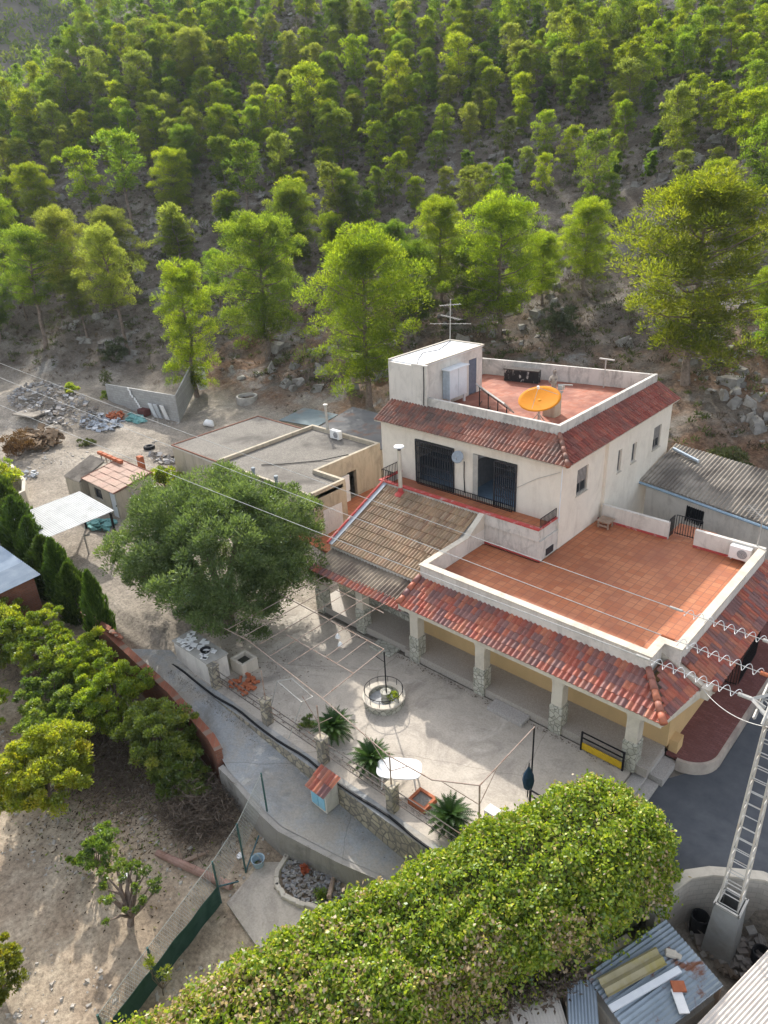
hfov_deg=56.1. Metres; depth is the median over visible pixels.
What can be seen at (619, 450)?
window
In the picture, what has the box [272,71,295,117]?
pine tree
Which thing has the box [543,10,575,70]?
pine tree
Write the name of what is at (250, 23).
pine tree
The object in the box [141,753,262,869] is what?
brush heap
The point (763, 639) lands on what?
power line
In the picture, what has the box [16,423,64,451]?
straw heap
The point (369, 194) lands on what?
pine tree
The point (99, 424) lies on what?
rubbish
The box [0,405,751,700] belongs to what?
power line
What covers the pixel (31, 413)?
sheet
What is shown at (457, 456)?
dish
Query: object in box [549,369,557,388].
statue
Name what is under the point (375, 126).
pine tree
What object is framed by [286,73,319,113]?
pine tree
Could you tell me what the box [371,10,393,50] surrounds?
pine tree
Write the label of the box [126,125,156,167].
pine tree
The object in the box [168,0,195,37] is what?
pine tree
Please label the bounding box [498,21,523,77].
pine tree
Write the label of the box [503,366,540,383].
planter box
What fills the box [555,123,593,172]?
pine tree
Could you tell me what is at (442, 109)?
pine tree
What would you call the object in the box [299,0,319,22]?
pine tree
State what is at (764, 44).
pine tree
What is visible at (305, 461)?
cable
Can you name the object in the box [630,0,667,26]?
pine tree
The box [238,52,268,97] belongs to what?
pine tree
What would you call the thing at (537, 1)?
pine tree
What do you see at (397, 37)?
pine tree
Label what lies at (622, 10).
pine tree
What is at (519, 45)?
pine tree
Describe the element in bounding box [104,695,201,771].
citrus tree
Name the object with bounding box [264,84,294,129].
pine tree
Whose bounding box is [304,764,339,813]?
meter box
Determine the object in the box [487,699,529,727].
steps
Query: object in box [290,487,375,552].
passage floor
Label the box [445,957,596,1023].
dead ivy
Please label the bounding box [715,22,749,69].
pine tree
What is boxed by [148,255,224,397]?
pine tree
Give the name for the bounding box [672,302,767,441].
rocks
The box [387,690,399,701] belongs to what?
fountain plant
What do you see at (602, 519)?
table
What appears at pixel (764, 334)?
pine tree
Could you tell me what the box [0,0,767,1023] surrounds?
ground
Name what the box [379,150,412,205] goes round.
pine tree
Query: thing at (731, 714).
service cable
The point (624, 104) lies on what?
pine tree
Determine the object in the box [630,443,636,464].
window
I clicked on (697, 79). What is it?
pine tree
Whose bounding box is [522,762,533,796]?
folded parasol
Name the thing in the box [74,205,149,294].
pine tree
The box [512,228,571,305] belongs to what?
pine tree
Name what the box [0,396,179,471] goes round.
stones
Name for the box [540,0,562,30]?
pine tree
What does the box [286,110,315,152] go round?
pine tree
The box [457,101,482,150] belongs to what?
pine tree
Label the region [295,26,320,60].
pine tree
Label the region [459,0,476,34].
pine tree
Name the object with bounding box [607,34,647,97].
pine tree
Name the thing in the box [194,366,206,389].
rock
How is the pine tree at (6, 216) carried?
on the ground at (82, 938)
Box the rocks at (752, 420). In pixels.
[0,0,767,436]
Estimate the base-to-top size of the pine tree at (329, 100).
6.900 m
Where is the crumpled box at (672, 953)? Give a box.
[665,948,681,959]
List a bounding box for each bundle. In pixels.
[137,407,150,416]
[463,461,464,492]
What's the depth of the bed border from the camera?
22.94 m
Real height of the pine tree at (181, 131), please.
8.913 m
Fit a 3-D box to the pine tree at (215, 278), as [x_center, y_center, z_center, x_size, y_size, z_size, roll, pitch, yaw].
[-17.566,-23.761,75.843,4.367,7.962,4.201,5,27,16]
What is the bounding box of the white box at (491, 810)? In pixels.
[484,804,500,816]
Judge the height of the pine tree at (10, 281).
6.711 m
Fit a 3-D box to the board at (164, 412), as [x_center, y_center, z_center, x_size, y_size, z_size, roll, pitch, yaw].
[-18.481,-8.345,60.622,0.443,1.397,0.470,14,30,31]
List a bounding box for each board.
[148,403,157,417]
[152,404,162,418]
[159,405,169,419]
[671,989,689,1013]
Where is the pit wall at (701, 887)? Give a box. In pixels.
[645,866,767,929]
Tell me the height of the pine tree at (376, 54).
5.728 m
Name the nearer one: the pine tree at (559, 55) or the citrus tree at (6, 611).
the citrus tree at (6, 611)
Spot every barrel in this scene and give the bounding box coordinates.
[689,908,709,933]
[750,943,767,965]
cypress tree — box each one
[0,473,32,509]
[0,494,37,556]
[0,496,14,545]
[13,514,43,582]
[21,533,73,601]
[38,536,72,606]
[49,561,82,625]
[79,568,115,646]
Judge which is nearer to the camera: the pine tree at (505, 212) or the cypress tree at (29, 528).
the cypress tree at (29, 528)
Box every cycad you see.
[310,705,357,746]
[345,734,394,781]
[422,790,475,841]
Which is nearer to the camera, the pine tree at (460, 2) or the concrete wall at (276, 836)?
the concrete wall at (276, 836)
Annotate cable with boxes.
[261,454,348,464]
[423,367,423,405]
[702,688,767,727]
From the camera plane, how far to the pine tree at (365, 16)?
113.56 m
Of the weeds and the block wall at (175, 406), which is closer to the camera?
the weeds
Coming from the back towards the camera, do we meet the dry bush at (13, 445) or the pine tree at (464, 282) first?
the pine tree at (464, 282)
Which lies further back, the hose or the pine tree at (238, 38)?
the pine tree at (238, 38)
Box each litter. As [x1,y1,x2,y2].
[13,469,38,481]
[148,451,174,464]
[168,672,385,857]
[176,631,216,659]
[217,608,617,835]
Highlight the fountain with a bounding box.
[362,676,404,715]
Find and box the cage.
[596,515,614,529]
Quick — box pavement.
[666,621,767,761]
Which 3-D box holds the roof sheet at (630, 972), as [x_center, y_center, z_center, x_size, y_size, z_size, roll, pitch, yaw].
[6.564,12.134,19.023,1.969,0.132,0.510,-13,28,-20]
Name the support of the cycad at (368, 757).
on the patio
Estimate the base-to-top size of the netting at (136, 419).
0.786 m
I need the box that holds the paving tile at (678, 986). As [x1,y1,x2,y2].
[670,980,686,992]
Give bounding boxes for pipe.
[393,444,403,496]
[672,447,699,462]
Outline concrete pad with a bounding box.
[227,862,308,947]
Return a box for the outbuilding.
[171,415,381,538]
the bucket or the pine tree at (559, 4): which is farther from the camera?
the pine tree at (559, 4)
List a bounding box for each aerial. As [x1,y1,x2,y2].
[430,299,465,336]
[742,504,764,545]
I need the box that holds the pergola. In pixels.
[218,575,534,818]
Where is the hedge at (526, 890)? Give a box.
[105,769,691,1023]
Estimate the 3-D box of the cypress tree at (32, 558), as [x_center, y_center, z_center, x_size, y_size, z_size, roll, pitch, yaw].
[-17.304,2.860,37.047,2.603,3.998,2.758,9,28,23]
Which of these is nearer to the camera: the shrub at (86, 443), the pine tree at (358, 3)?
the shrub at (86, 443)
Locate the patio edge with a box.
[190,673,442,848]
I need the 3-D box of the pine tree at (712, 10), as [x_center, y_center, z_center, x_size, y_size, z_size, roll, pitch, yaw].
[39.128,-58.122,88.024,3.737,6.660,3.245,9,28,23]
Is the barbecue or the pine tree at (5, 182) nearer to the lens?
the barbecue
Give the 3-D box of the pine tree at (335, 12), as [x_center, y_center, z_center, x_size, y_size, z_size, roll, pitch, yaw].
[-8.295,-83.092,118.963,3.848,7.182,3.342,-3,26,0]
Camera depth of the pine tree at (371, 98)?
100.33 m
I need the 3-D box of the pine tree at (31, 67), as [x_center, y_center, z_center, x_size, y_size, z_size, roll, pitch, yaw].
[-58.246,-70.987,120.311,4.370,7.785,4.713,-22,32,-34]
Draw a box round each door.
[109,492,119,517]
[311,790,318,805]
[318,796,325,810]
[323,502,342,534]
[341,474,350,501]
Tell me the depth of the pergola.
26.65 m
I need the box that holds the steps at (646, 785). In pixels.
[614,772,658,810]
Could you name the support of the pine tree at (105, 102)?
on the ground at (82, 938)
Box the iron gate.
[724,631,760,684]
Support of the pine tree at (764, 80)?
on the ground at (82, 938)
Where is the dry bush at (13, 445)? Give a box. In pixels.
[0,428,34,457]
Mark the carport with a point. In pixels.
(70, 511)
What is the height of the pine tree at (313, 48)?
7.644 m
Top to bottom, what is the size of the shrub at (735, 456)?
1.661 m
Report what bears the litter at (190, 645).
on the barbecue
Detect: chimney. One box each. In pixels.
[136,455,145,468]
[542,390,562,417]
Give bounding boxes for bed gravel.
[281,856,342,904]
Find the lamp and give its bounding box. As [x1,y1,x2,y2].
[558,384,572,389]
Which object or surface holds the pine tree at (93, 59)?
on the ground at (82, 938)
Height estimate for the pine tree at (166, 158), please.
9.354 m
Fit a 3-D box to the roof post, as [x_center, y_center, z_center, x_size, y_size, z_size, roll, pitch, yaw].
[11.820,-7.392,38.379,0.840,1.560,0.120,20,34,38]
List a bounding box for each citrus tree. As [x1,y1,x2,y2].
[0,596,39,668]
[0,602,74,676]
[0,687,11,724]
[0,718,95,819]
[0,930,29,1006]
[3,651,118,737]
[11,667,77,717]
[11,686,89,745]
[45,625,115,683]
[56,650,154,737]
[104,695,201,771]
[145,743,213,802]
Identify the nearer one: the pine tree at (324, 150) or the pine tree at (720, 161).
the pine tree at (720, 161)
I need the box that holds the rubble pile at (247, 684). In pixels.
[228,672,259,695]
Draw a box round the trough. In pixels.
[230,649,258,676]
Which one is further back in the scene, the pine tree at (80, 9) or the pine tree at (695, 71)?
the pine tree at (80, 9)
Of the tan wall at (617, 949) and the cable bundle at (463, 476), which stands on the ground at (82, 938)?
the tan wall at (617, 949)
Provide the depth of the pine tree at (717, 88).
75.58 m
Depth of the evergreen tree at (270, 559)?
30.63 m
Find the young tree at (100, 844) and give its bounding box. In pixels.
[65,819,125,874]
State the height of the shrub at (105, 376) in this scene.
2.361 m
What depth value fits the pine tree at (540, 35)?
98.69 m
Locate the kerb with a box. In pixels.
[674,678,767,774]
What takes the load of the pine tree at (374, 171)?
on the ground at (82, 938)
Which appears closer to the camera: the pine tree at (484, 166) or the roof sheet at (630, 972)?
the roof sheet at (630, 972)
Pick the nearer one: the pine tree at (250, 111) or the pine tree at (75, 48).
the pine tree at (250, 111)
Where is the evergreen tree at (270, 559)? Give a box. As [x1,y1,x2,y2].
[92,458,333,642]
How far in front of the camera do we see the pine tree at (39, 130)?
108.62 m
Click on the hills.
(16, 6)
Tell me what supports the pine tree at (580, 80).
on the ground at (82, 938)
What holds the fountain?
on the patio
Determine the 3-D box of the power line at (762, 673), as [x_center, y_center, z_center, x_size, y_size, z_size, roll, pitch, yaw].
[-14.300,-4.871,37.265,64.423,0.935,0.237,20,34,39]
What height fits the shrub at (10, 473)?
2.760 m
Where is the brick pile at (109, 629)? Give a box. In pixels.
[98,621,123,639]
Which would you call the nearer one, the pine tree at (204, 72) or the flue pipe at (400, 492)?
the flue pipe at (400, 492)
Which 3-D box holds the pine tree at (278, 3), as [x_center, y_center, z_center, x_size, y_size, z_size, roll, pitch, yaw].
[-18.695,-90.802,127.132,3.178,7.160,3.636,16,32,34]
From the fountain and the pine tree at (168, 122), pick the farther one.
the pine tree at (168, 122)
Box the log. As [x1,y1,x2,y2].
[155,849,233,890]
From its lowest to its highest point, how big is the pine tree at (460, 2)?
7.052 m
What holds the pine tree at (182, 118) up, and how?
on the ground at (82, 938)
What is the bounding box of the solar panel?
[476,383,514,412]
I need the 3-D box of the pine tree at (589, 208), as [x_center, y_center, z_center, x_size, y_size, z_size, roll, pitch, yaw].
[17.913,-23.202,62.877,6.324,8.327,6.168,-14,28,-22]
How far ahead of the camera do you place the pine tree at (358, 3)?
115.19 m
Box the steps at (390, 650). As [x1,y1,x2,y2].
[369,638,399,657]
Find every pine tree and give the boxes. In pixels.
[0,77,21,122]
[0,114,9,140]
[0,137,16,177]
[0,175,27,226]
[0,197,22,288]
[0,222,71,349]
[0,275,20,341]
[1,137,35,185]
[4,265,29,320]
[5,87,45,144]
[7,130,33,160]
[8,161,61,223]
[19,115,39,156]
[21,61,41,101]
[22,203,107,314]
[29,76,58,127]
[31,125,52,165]
[35,85,71,126]
[36,99,71,160]
[39,139,61,185]
[42,57,89,118]
[46,35,76,79]
[50,124,75,173]
[50,145,109,214]
[56,273,95,337]
[60,0,95,36]
[62,27,84,68]
[67,112,83,144]
[68,109,97,150]
[70,220,144,354]
[71,85,91,122]
[74,11,95,53]
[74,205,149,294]
[76,45,108,92]
[77,22,107,62]
[85,71,110,115]
[90,97,121,129]
[90,112,116,146]
[90,125,146,224]
[91,0,112,30]
[92,51,114,87]
[94,127,114,169]
[94,130,135,173]
[103,23,132,74]
[104,79,127,128]
[109,96,132,140]
[111,74,131,108]
[116,106,139,156]
[119,41,149,84]
[119,49,163,104]
[126,17,156,64]
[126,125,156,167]
[133,101,159,139]
[134,25,168,68]
[134,77,159,119]
[138,104,169,156]
[143,89,164,130]
[144,146,193,213]
[145,38,163,82]
[146,202,199,267]
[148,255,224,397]
[149,13,169,56]
[154,22,177,61]
[156,210,200,267]
[157,93,181,132]
[158,21,191,86]
[158,116,179,154]
[160,59,185,102]
[161,25,218,97]
[161,76,182,117]
[164,124,202,191]
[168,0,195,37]
[170,0,193,10]
[174,116,192,138]
[175,7,205,47]
[179,106,207,164]
[180,98,205,128]
[189,66,222,117]
[196,81,231,128]
[197,248,238,321]
[199,18,229,64]
[200,102,243,158]
[200,209,307,360]
[201,0,225,41]
[202,64,217,97]
[203,115,221,149]
[206,133,234,190]
[209,0,229,36]
[210,189,243,245]
[211,39,229,81]
[211,197,240,249]
[216,78,238,118]
[219,0,242,39]
[219,125,243,173]
[220,137,274,219]
[221,88,247,130]
[223,6,247,57]
[225,32,255,93]
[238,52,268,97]
[238,104,265,160]
[239,17,266,56]
[240,94,271,139]
[248,82,268,128]
[256,127,287,175]
[260,180,330,271]
[261,12,282,51]
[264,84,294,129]
[266,131,294,185]
[271,0,285,16]
[272,30,302,74]
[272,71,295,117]
[272,175,311,252]
[277,68,293,104]
[284,60,324,138]
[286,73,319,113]
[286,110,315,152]
[286,126,307,169]
[290,217,436,407]
[291,170,311,207]
[295,0,319,25]
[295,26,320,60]
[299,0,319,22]
[299,42,326,94]
[303,28,322,59]
[307,101,339,159]
[307,158,358,234]
[310,211,348,252]
[311,146,337,185]
[313,76,340,103]
[315,78,341,122]
[317,0,346,43]
[318,51,339,94]
[318,107,361,169]
[320,23,345,75]
[320,97,338,146]
[320,220,338,259]
[322,0,342,25]
[329,167,365,228]
[336,0,353,38]
[338,33,368,97]
[342,93,366,139]
[343,88,370,126]
[348,0,366,35]
[349,7,371,36]
[354,188,381,230]
[358,120,393,170]
[359,102,388,148]
[363,76,382,118]
[365,61,383,99]
[365,166,391,212]
[369,48,384,87]
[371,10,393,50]
[373,218,417,285]
[375,82,405,122]
[376,53,418,119]
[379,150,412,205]
[382,117,404,154]
[383,27,398,56]
[383,94,404,144]
[386,32,414,69]
[386,50,409,89]
[389,237,447,337]
[393,0,411,38]
[393,38,419,77]
[395,107,423,158]
[396,10,419,57]
[396,193,464,302]
[397,135,419,173]
[404,175,429,215]
[405,73,430,117]
[407,0,420,27]
[409,104,427,145]
[411,47,440,96]
[416,15,436,63]
[419,37,436,71]
[423,130,448,172]
[431,103,461,152]
[433,166,457,198]
[435,188,555,337]
[436,0,461,45]
[437,74,460,120]
[438,31,478,97]
[438,230,492,323]
[440,22,470,62]
[452,165,495,221]
[453,10,474,53]
[455,0,466,24]
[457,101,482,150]
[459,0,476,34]
[464,51,485,94]
[466,8,496,48]
[470,86,489,132]
[471,56,497,102]
[473,0,483,13]
[474,162,498,200]
[480,65,504,107]
[481,97,497,137]
[485,163,517,198]
[491,115,521,157]
[498,0,524,39]
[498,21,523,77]
[499,39,538,86]
[504,48,537,98]
[509,16,529,52]
[511,0,524,17]
[511,71,536,122]
[511,94,533,137]
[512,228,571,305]
[516,0,532,26]
[517,145,536,186]
[524,27,552,79]
[529,0,549,13]
[530,108,560,154]
[530,152,559,199]
[534,31,575,94]
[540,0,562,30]
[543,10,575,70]
[545,46,579,106]
[549,0,564,21]
[549,3,576,48]
[554,75,574,120]
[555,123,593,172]
[556,9,599,92]
[556,195,632,290]
[557,0,583,25]
[563,23,596,69]
[564,75,596,122]
[565,40,607,98]
[572,128,618,200]
[579,1,599,29]
[587,37,610,90]
[588,4,625,67]
[594,171,625,213]
[601,35,626,78]
[603,161,767,386]
[605,45,640,85]
[606,0,625,36]
[606,0,633,48]
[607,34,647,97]
[607,89,628,137]
[607,99,641,152]
[608,56,652,120]
[608,131,634,158]
[619,0,659,44]
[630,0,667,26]
[633,3,661,56]
[639,18,670,76]
[639,43,674,86]
[656,92,689,139]
[657,81,699,156]
[663,23,701,81]
[664,30,699,79]
[665,13,687,54]
[669,116,697,165]
[672,0,696,21]
[672,148,694,177]
[679,72,713,123]
[684,67,705,108]
[690,4,720,60]
[694,24,726,74]
[697,80,734,133]
[699,156,741,211]
[700,0,725,29]
[703,146,730,176]
[710,89,744,143]
[714,0,752,26]
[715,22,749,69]
[717,93,752,155]
[730,13,752,55]
[730,84,767,161]
[736,31,761,78]
[736,59,766,109]
[737,3,767,58]
[738,47,767,90]
[738,116,767,218]
[739,265,767,319]
[752,305,767,361]
[755,82,767,119]
[757,76,767,83]
[761,41,767,82]
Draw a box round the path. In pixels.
[131,649,404,878]
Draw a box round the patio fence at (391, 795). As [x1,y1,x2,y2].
[206,661,483,842]
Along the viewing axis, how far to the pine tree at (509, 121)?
86.73 m
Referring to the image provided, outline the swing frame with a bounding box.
[271,678,312,738]
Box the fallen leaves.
[0,685,257,983]
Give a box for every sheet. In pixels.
[12,409,44,417]
[597,947,666,996]
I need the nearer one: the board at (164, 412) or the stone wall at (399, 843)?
the stone wall at (399, 843)
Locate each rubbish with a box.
[7,380,99,426]
[79,412,124,431]
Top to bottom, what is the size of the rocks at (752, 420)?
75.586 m
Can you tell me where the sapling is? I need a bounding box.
[143,953,173,995]
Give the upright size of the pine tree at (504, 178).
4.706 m
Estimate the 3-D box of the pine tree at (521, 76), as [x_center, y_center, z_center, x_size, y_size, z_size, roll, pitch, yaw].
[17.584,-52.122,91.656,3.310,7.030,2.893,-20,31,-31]
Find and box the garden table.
[376,757,421,790]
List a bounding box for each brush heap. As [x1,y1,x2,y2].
[7,685,221,857]
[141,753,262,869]
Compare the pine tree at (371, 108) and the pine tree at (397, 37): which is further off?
the pine tree at (397, 37)
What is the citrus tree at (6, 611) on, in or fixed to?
on the ground at (82, 938)
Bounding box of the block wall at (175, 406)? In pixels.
[105,366,194,421]
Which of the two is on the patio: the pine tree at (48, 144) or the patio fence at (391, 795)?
the patio fence at (391, 795)
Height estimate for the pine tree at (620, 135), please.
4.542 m
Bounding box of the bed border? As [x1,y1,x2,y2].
[274,854,317,911]
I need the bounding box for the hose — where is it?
[172,664,432,850]
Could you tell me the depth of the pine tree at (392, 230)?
68.63 m
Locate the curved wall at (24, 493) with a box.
[6,462,28,502]
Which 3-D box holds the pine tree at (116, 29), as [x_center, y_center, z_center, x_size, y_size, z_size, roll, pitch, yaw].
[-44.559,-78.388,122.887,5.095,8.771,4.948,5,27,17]
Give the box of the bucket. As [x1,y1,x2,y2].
[251,853,264,868]
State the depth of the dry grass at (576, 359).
66.12 m
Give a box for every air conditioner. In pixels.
[330,429,341,440]
[728,543,752,562]
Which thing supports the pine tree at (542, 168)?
on the ground at (82, 938)
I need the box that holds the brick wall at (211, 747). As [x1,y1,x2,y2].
[80,612,224,782]
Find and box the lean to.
[64,455,107,496]
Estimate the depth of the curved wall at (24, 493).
47.26 m
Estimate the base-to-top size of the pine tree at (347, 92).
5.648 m
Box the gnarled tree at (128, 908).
[95,859,162,927]
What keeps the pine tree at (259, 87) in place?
on the ground at (82, 938)
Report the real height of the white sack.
0.577 m
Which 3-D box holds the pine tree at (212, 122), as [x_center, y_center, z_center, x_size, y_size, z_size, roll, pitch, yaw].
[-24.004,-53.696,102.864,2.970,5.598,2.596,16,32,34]
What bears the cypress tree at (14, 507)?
on the ground at (82, 938)
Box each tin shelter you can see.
[508,988,566,1023]
[562,979,598,1023]
[586,919,722,1023]
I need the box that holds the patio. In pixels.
[176,597,629,847]
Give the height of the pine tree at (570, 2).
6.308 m
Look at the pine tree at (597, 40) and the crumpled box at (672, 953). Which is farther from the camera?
the pine tree at (597, 40)
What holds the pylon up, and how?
on the ground at (82, 938)
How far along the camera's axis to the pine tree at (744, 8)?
89.23 m
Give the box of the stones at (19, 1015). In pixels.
[0,671,299,1023]
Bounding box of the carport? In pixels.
[14,491,118,546]
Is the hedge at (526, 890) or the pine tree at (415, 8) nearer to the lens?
the hedge at (526, 890)
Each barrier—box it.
[529,789,556,805]
[580,731,625,771]
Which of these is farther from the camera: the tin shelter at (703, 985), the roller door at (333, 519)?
the roller door at (333, 519)
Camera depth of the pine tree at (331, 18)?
114.74 m
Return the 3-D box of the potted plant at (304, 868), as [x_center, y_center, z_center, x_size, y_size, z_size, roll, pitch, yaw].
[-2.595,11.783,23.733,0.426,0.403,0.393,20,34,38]
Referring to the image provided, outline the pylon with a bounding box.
[701,683,767,966]
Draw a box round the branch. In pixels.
[178,848,208,861]
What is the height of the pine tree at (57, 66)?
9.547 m
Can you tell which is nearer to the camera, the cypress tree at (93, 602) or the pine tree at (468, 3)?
the cypress tree at (93, 602)
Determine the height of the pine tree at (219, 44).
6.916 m
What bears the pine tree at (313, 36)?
on the ground at (82, 938)
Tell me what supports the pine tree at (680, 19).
on the ground at (82, 938)
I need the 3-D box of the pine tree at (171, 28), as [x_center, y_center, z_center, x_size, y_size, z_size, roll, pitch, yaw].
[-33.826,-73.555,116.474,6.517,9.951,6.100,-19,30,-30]
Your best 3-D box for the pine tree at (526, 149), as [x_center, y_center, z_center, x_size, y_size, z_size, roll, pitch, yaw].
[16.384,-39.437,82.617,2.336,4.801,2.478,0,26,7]
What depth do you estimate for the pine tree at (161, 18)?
123.57 m
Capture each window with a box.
[95,488,103,501]
[575,465,587,497]
[616,450,621,474]
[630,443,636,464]
[651,424,660,451]
[685,505,703,526]
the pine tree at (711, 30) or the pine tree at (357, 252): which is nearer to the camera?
the pine tree at (357, 252)
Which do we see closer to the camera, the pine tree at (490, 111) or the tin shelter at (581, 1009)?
the tin shelter at (581, 1009)
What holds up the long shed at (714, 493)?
on the ground at (82, 938)
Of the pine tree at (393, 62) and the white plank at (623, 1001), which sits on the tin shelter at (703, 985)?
the white plank at (623, 1001)
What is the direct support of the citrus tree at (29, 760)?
on the ground at (82, 938)
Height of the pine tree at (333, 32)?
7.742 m
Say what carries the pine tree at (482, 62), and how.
on the ground at (82, 938)
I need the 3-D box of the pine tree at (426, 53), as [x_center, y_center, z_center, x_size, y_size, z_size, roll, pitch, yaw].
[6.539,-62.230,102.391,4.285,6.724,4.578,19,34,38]
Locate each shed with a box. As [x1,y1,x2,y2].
[0,546,42,617]
[81,458,152,519]
[279,408,337,431]
[320,407,383,476]
[639,443,767,560]
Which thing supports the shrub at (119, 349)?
on the ground at (82, 938)
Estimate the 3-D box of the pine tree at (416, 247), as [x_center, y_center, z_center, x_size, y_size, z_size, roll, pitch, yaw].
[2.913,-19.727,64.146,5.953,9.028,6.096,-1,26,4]
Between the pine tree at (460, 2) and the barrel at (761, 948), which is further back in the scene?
the pine tree at (460, 2)
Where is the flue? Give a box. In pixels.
[323,404,328,429]
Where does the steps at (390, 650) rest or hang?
on the patio
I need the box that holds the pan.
[200,646,210,653]
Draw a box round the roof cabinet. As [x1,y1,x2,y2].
[441,362,469,401]
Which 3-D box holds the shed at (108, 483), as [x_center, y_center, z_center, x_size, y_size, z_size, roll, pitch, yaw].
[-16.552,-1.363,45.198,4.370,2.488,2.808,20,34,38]
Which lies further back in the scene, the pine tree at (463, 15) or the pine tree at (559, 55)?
the pine tree at (463, 15)
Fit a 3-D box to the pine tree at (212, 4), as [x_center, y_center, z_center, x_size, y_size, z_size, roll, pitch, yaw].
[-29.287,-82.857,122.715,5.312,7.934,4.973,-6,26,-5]
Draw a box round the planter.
[408,787,436,814]
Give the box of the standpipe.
[83,534,89,553]
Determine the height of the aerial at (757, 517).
2.212 m
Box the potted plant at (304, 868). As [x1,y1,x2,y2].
[299,863,309,875]
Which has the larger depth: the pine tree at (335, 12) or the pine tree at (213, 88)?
the pine tree at (335, 12)
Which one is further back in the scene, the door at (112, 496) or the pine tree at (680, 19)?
the pine tree at (680, 19)
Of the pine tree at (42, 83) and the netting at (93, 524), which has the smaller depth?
the netting at (93, 524)
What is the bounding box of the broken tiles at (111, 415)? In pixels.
[106,410,124,419]
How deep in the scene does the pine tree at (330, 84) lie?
99.34 m
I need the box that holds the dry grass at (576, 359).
[1,256,767,459]
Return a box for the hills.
[0,0,137,92]
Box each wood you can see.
[0,0,137,87]
[0,0,767,178]
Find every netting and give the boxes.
[86,518,117,531]
[125,412,146,423]
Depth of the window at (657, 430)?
37.09 m
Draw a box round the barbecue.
[172,630,229,684]
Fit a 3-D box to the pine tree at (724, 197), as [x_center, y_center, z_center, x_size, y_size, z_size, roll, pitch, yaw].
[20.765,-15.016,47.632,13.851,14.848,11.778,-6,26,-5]
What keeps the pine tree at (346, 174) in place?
on the ground at (82, 938)
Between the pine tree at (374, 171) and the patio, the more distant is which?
the pine tree at (374, 171)
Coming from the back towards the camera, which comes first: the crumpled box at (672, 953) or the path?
the path
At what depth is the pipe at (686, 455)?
37.19 m
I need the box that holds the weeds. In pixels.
[1,674,257,964]
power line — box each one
[0,363,767,642]
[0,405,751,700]
[2,378,767,676]
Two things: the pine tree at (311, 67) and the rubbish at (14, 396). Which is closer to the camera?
the rubbish at (14, 396)
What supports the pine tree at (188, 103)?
on the ground at (82, 938)
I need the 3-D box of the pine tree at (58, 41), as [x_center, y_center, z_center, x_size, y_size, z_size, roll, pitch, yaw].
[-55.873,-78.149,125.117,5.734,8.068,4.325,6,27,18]
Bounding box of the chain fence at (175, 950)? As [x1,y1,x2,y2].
[96,773,267,1023]
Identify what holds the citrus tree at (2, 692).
on the ground at (82, 938)
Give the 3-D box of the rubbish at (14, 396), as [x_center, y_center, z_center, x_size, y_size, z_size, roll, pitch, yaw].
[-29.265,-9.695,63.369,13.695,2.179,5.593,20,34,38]
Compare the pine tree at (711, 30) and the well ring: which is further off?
the pine tree at (711, 30)
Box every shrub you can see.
[0,456,23,482]
[64,381,80,392]
[76,438,96,446]
[98,369,111,385]
[99,390,107,399]
[100,336,128,360]
[150,465,182,488]
[297,713,316,728]
[313,886,327,900]
[535,301,580,339]
[706,446,754,465]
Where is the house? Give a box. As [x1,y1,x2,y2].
[309,339,767,777]
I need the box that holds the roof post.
[599,358,614,387]
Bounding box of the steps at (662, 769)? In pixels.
[647,751,675,786]
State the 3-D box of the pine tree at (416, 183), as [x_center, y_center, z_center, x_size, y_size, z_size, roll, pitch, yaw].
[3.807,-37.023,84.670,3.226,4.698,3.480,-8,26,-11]
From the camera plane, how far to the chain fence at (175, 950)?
21.42 m
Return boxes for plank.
[327,877,334,899]
[608,966,681,1012]
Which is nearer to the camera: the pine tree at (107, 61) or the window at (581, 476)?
the window at (581, 476)
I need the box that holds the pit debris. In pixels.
[686,922,767,982]
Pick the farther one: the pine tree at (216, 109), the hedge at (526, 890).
the pine tree at (216, 109)
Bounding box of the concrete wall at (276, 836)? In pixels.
[218,765,391,887]
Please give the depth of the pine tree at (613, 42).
93.69 m
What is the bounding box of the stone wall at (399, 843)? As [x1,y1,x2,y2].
[211,696,424,861]
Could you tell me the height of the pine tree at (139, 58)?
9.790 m
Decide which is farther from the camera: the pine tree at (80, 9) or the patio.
the pine tree at (80, 9)
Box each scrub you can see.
[0,0,767,454]
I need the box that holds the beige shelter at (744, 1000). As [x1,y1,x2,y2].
[698,950,767,1023]
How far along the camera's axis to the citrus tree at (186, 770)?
25.90 m
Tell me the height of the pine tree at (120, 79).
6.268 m
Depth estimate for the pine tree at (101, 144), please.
104.04 m
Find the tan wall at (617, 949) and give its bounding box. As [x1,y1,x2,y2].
[459,934,630,1023]
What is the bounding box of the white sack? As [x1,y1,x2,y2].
[203,419,213,426]
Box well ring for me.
[236,393,257,405]
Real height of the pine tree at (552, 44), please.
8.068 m
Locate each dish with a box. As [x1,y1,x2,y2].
[452,451,463,462]
[518,385,560,420]
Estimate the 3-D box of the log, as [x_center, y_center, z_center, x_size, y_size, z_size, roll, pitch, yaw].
[-6.333,11.862,23.901,3.087,0.277,0.260,9,28,24]
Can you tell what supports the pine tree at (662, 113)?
on the ground at (82, 938)
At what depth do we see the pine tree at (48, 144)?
103.71 m
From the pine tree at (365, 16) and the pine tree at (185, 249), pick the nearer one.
the pine tree at (185, 249)
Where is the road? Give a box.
[627,692,767,884]
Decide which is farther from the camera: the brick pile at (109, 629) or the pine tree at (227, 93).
the pine tree at (227, 93)
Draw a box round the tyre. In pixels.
[143,444,154,449]

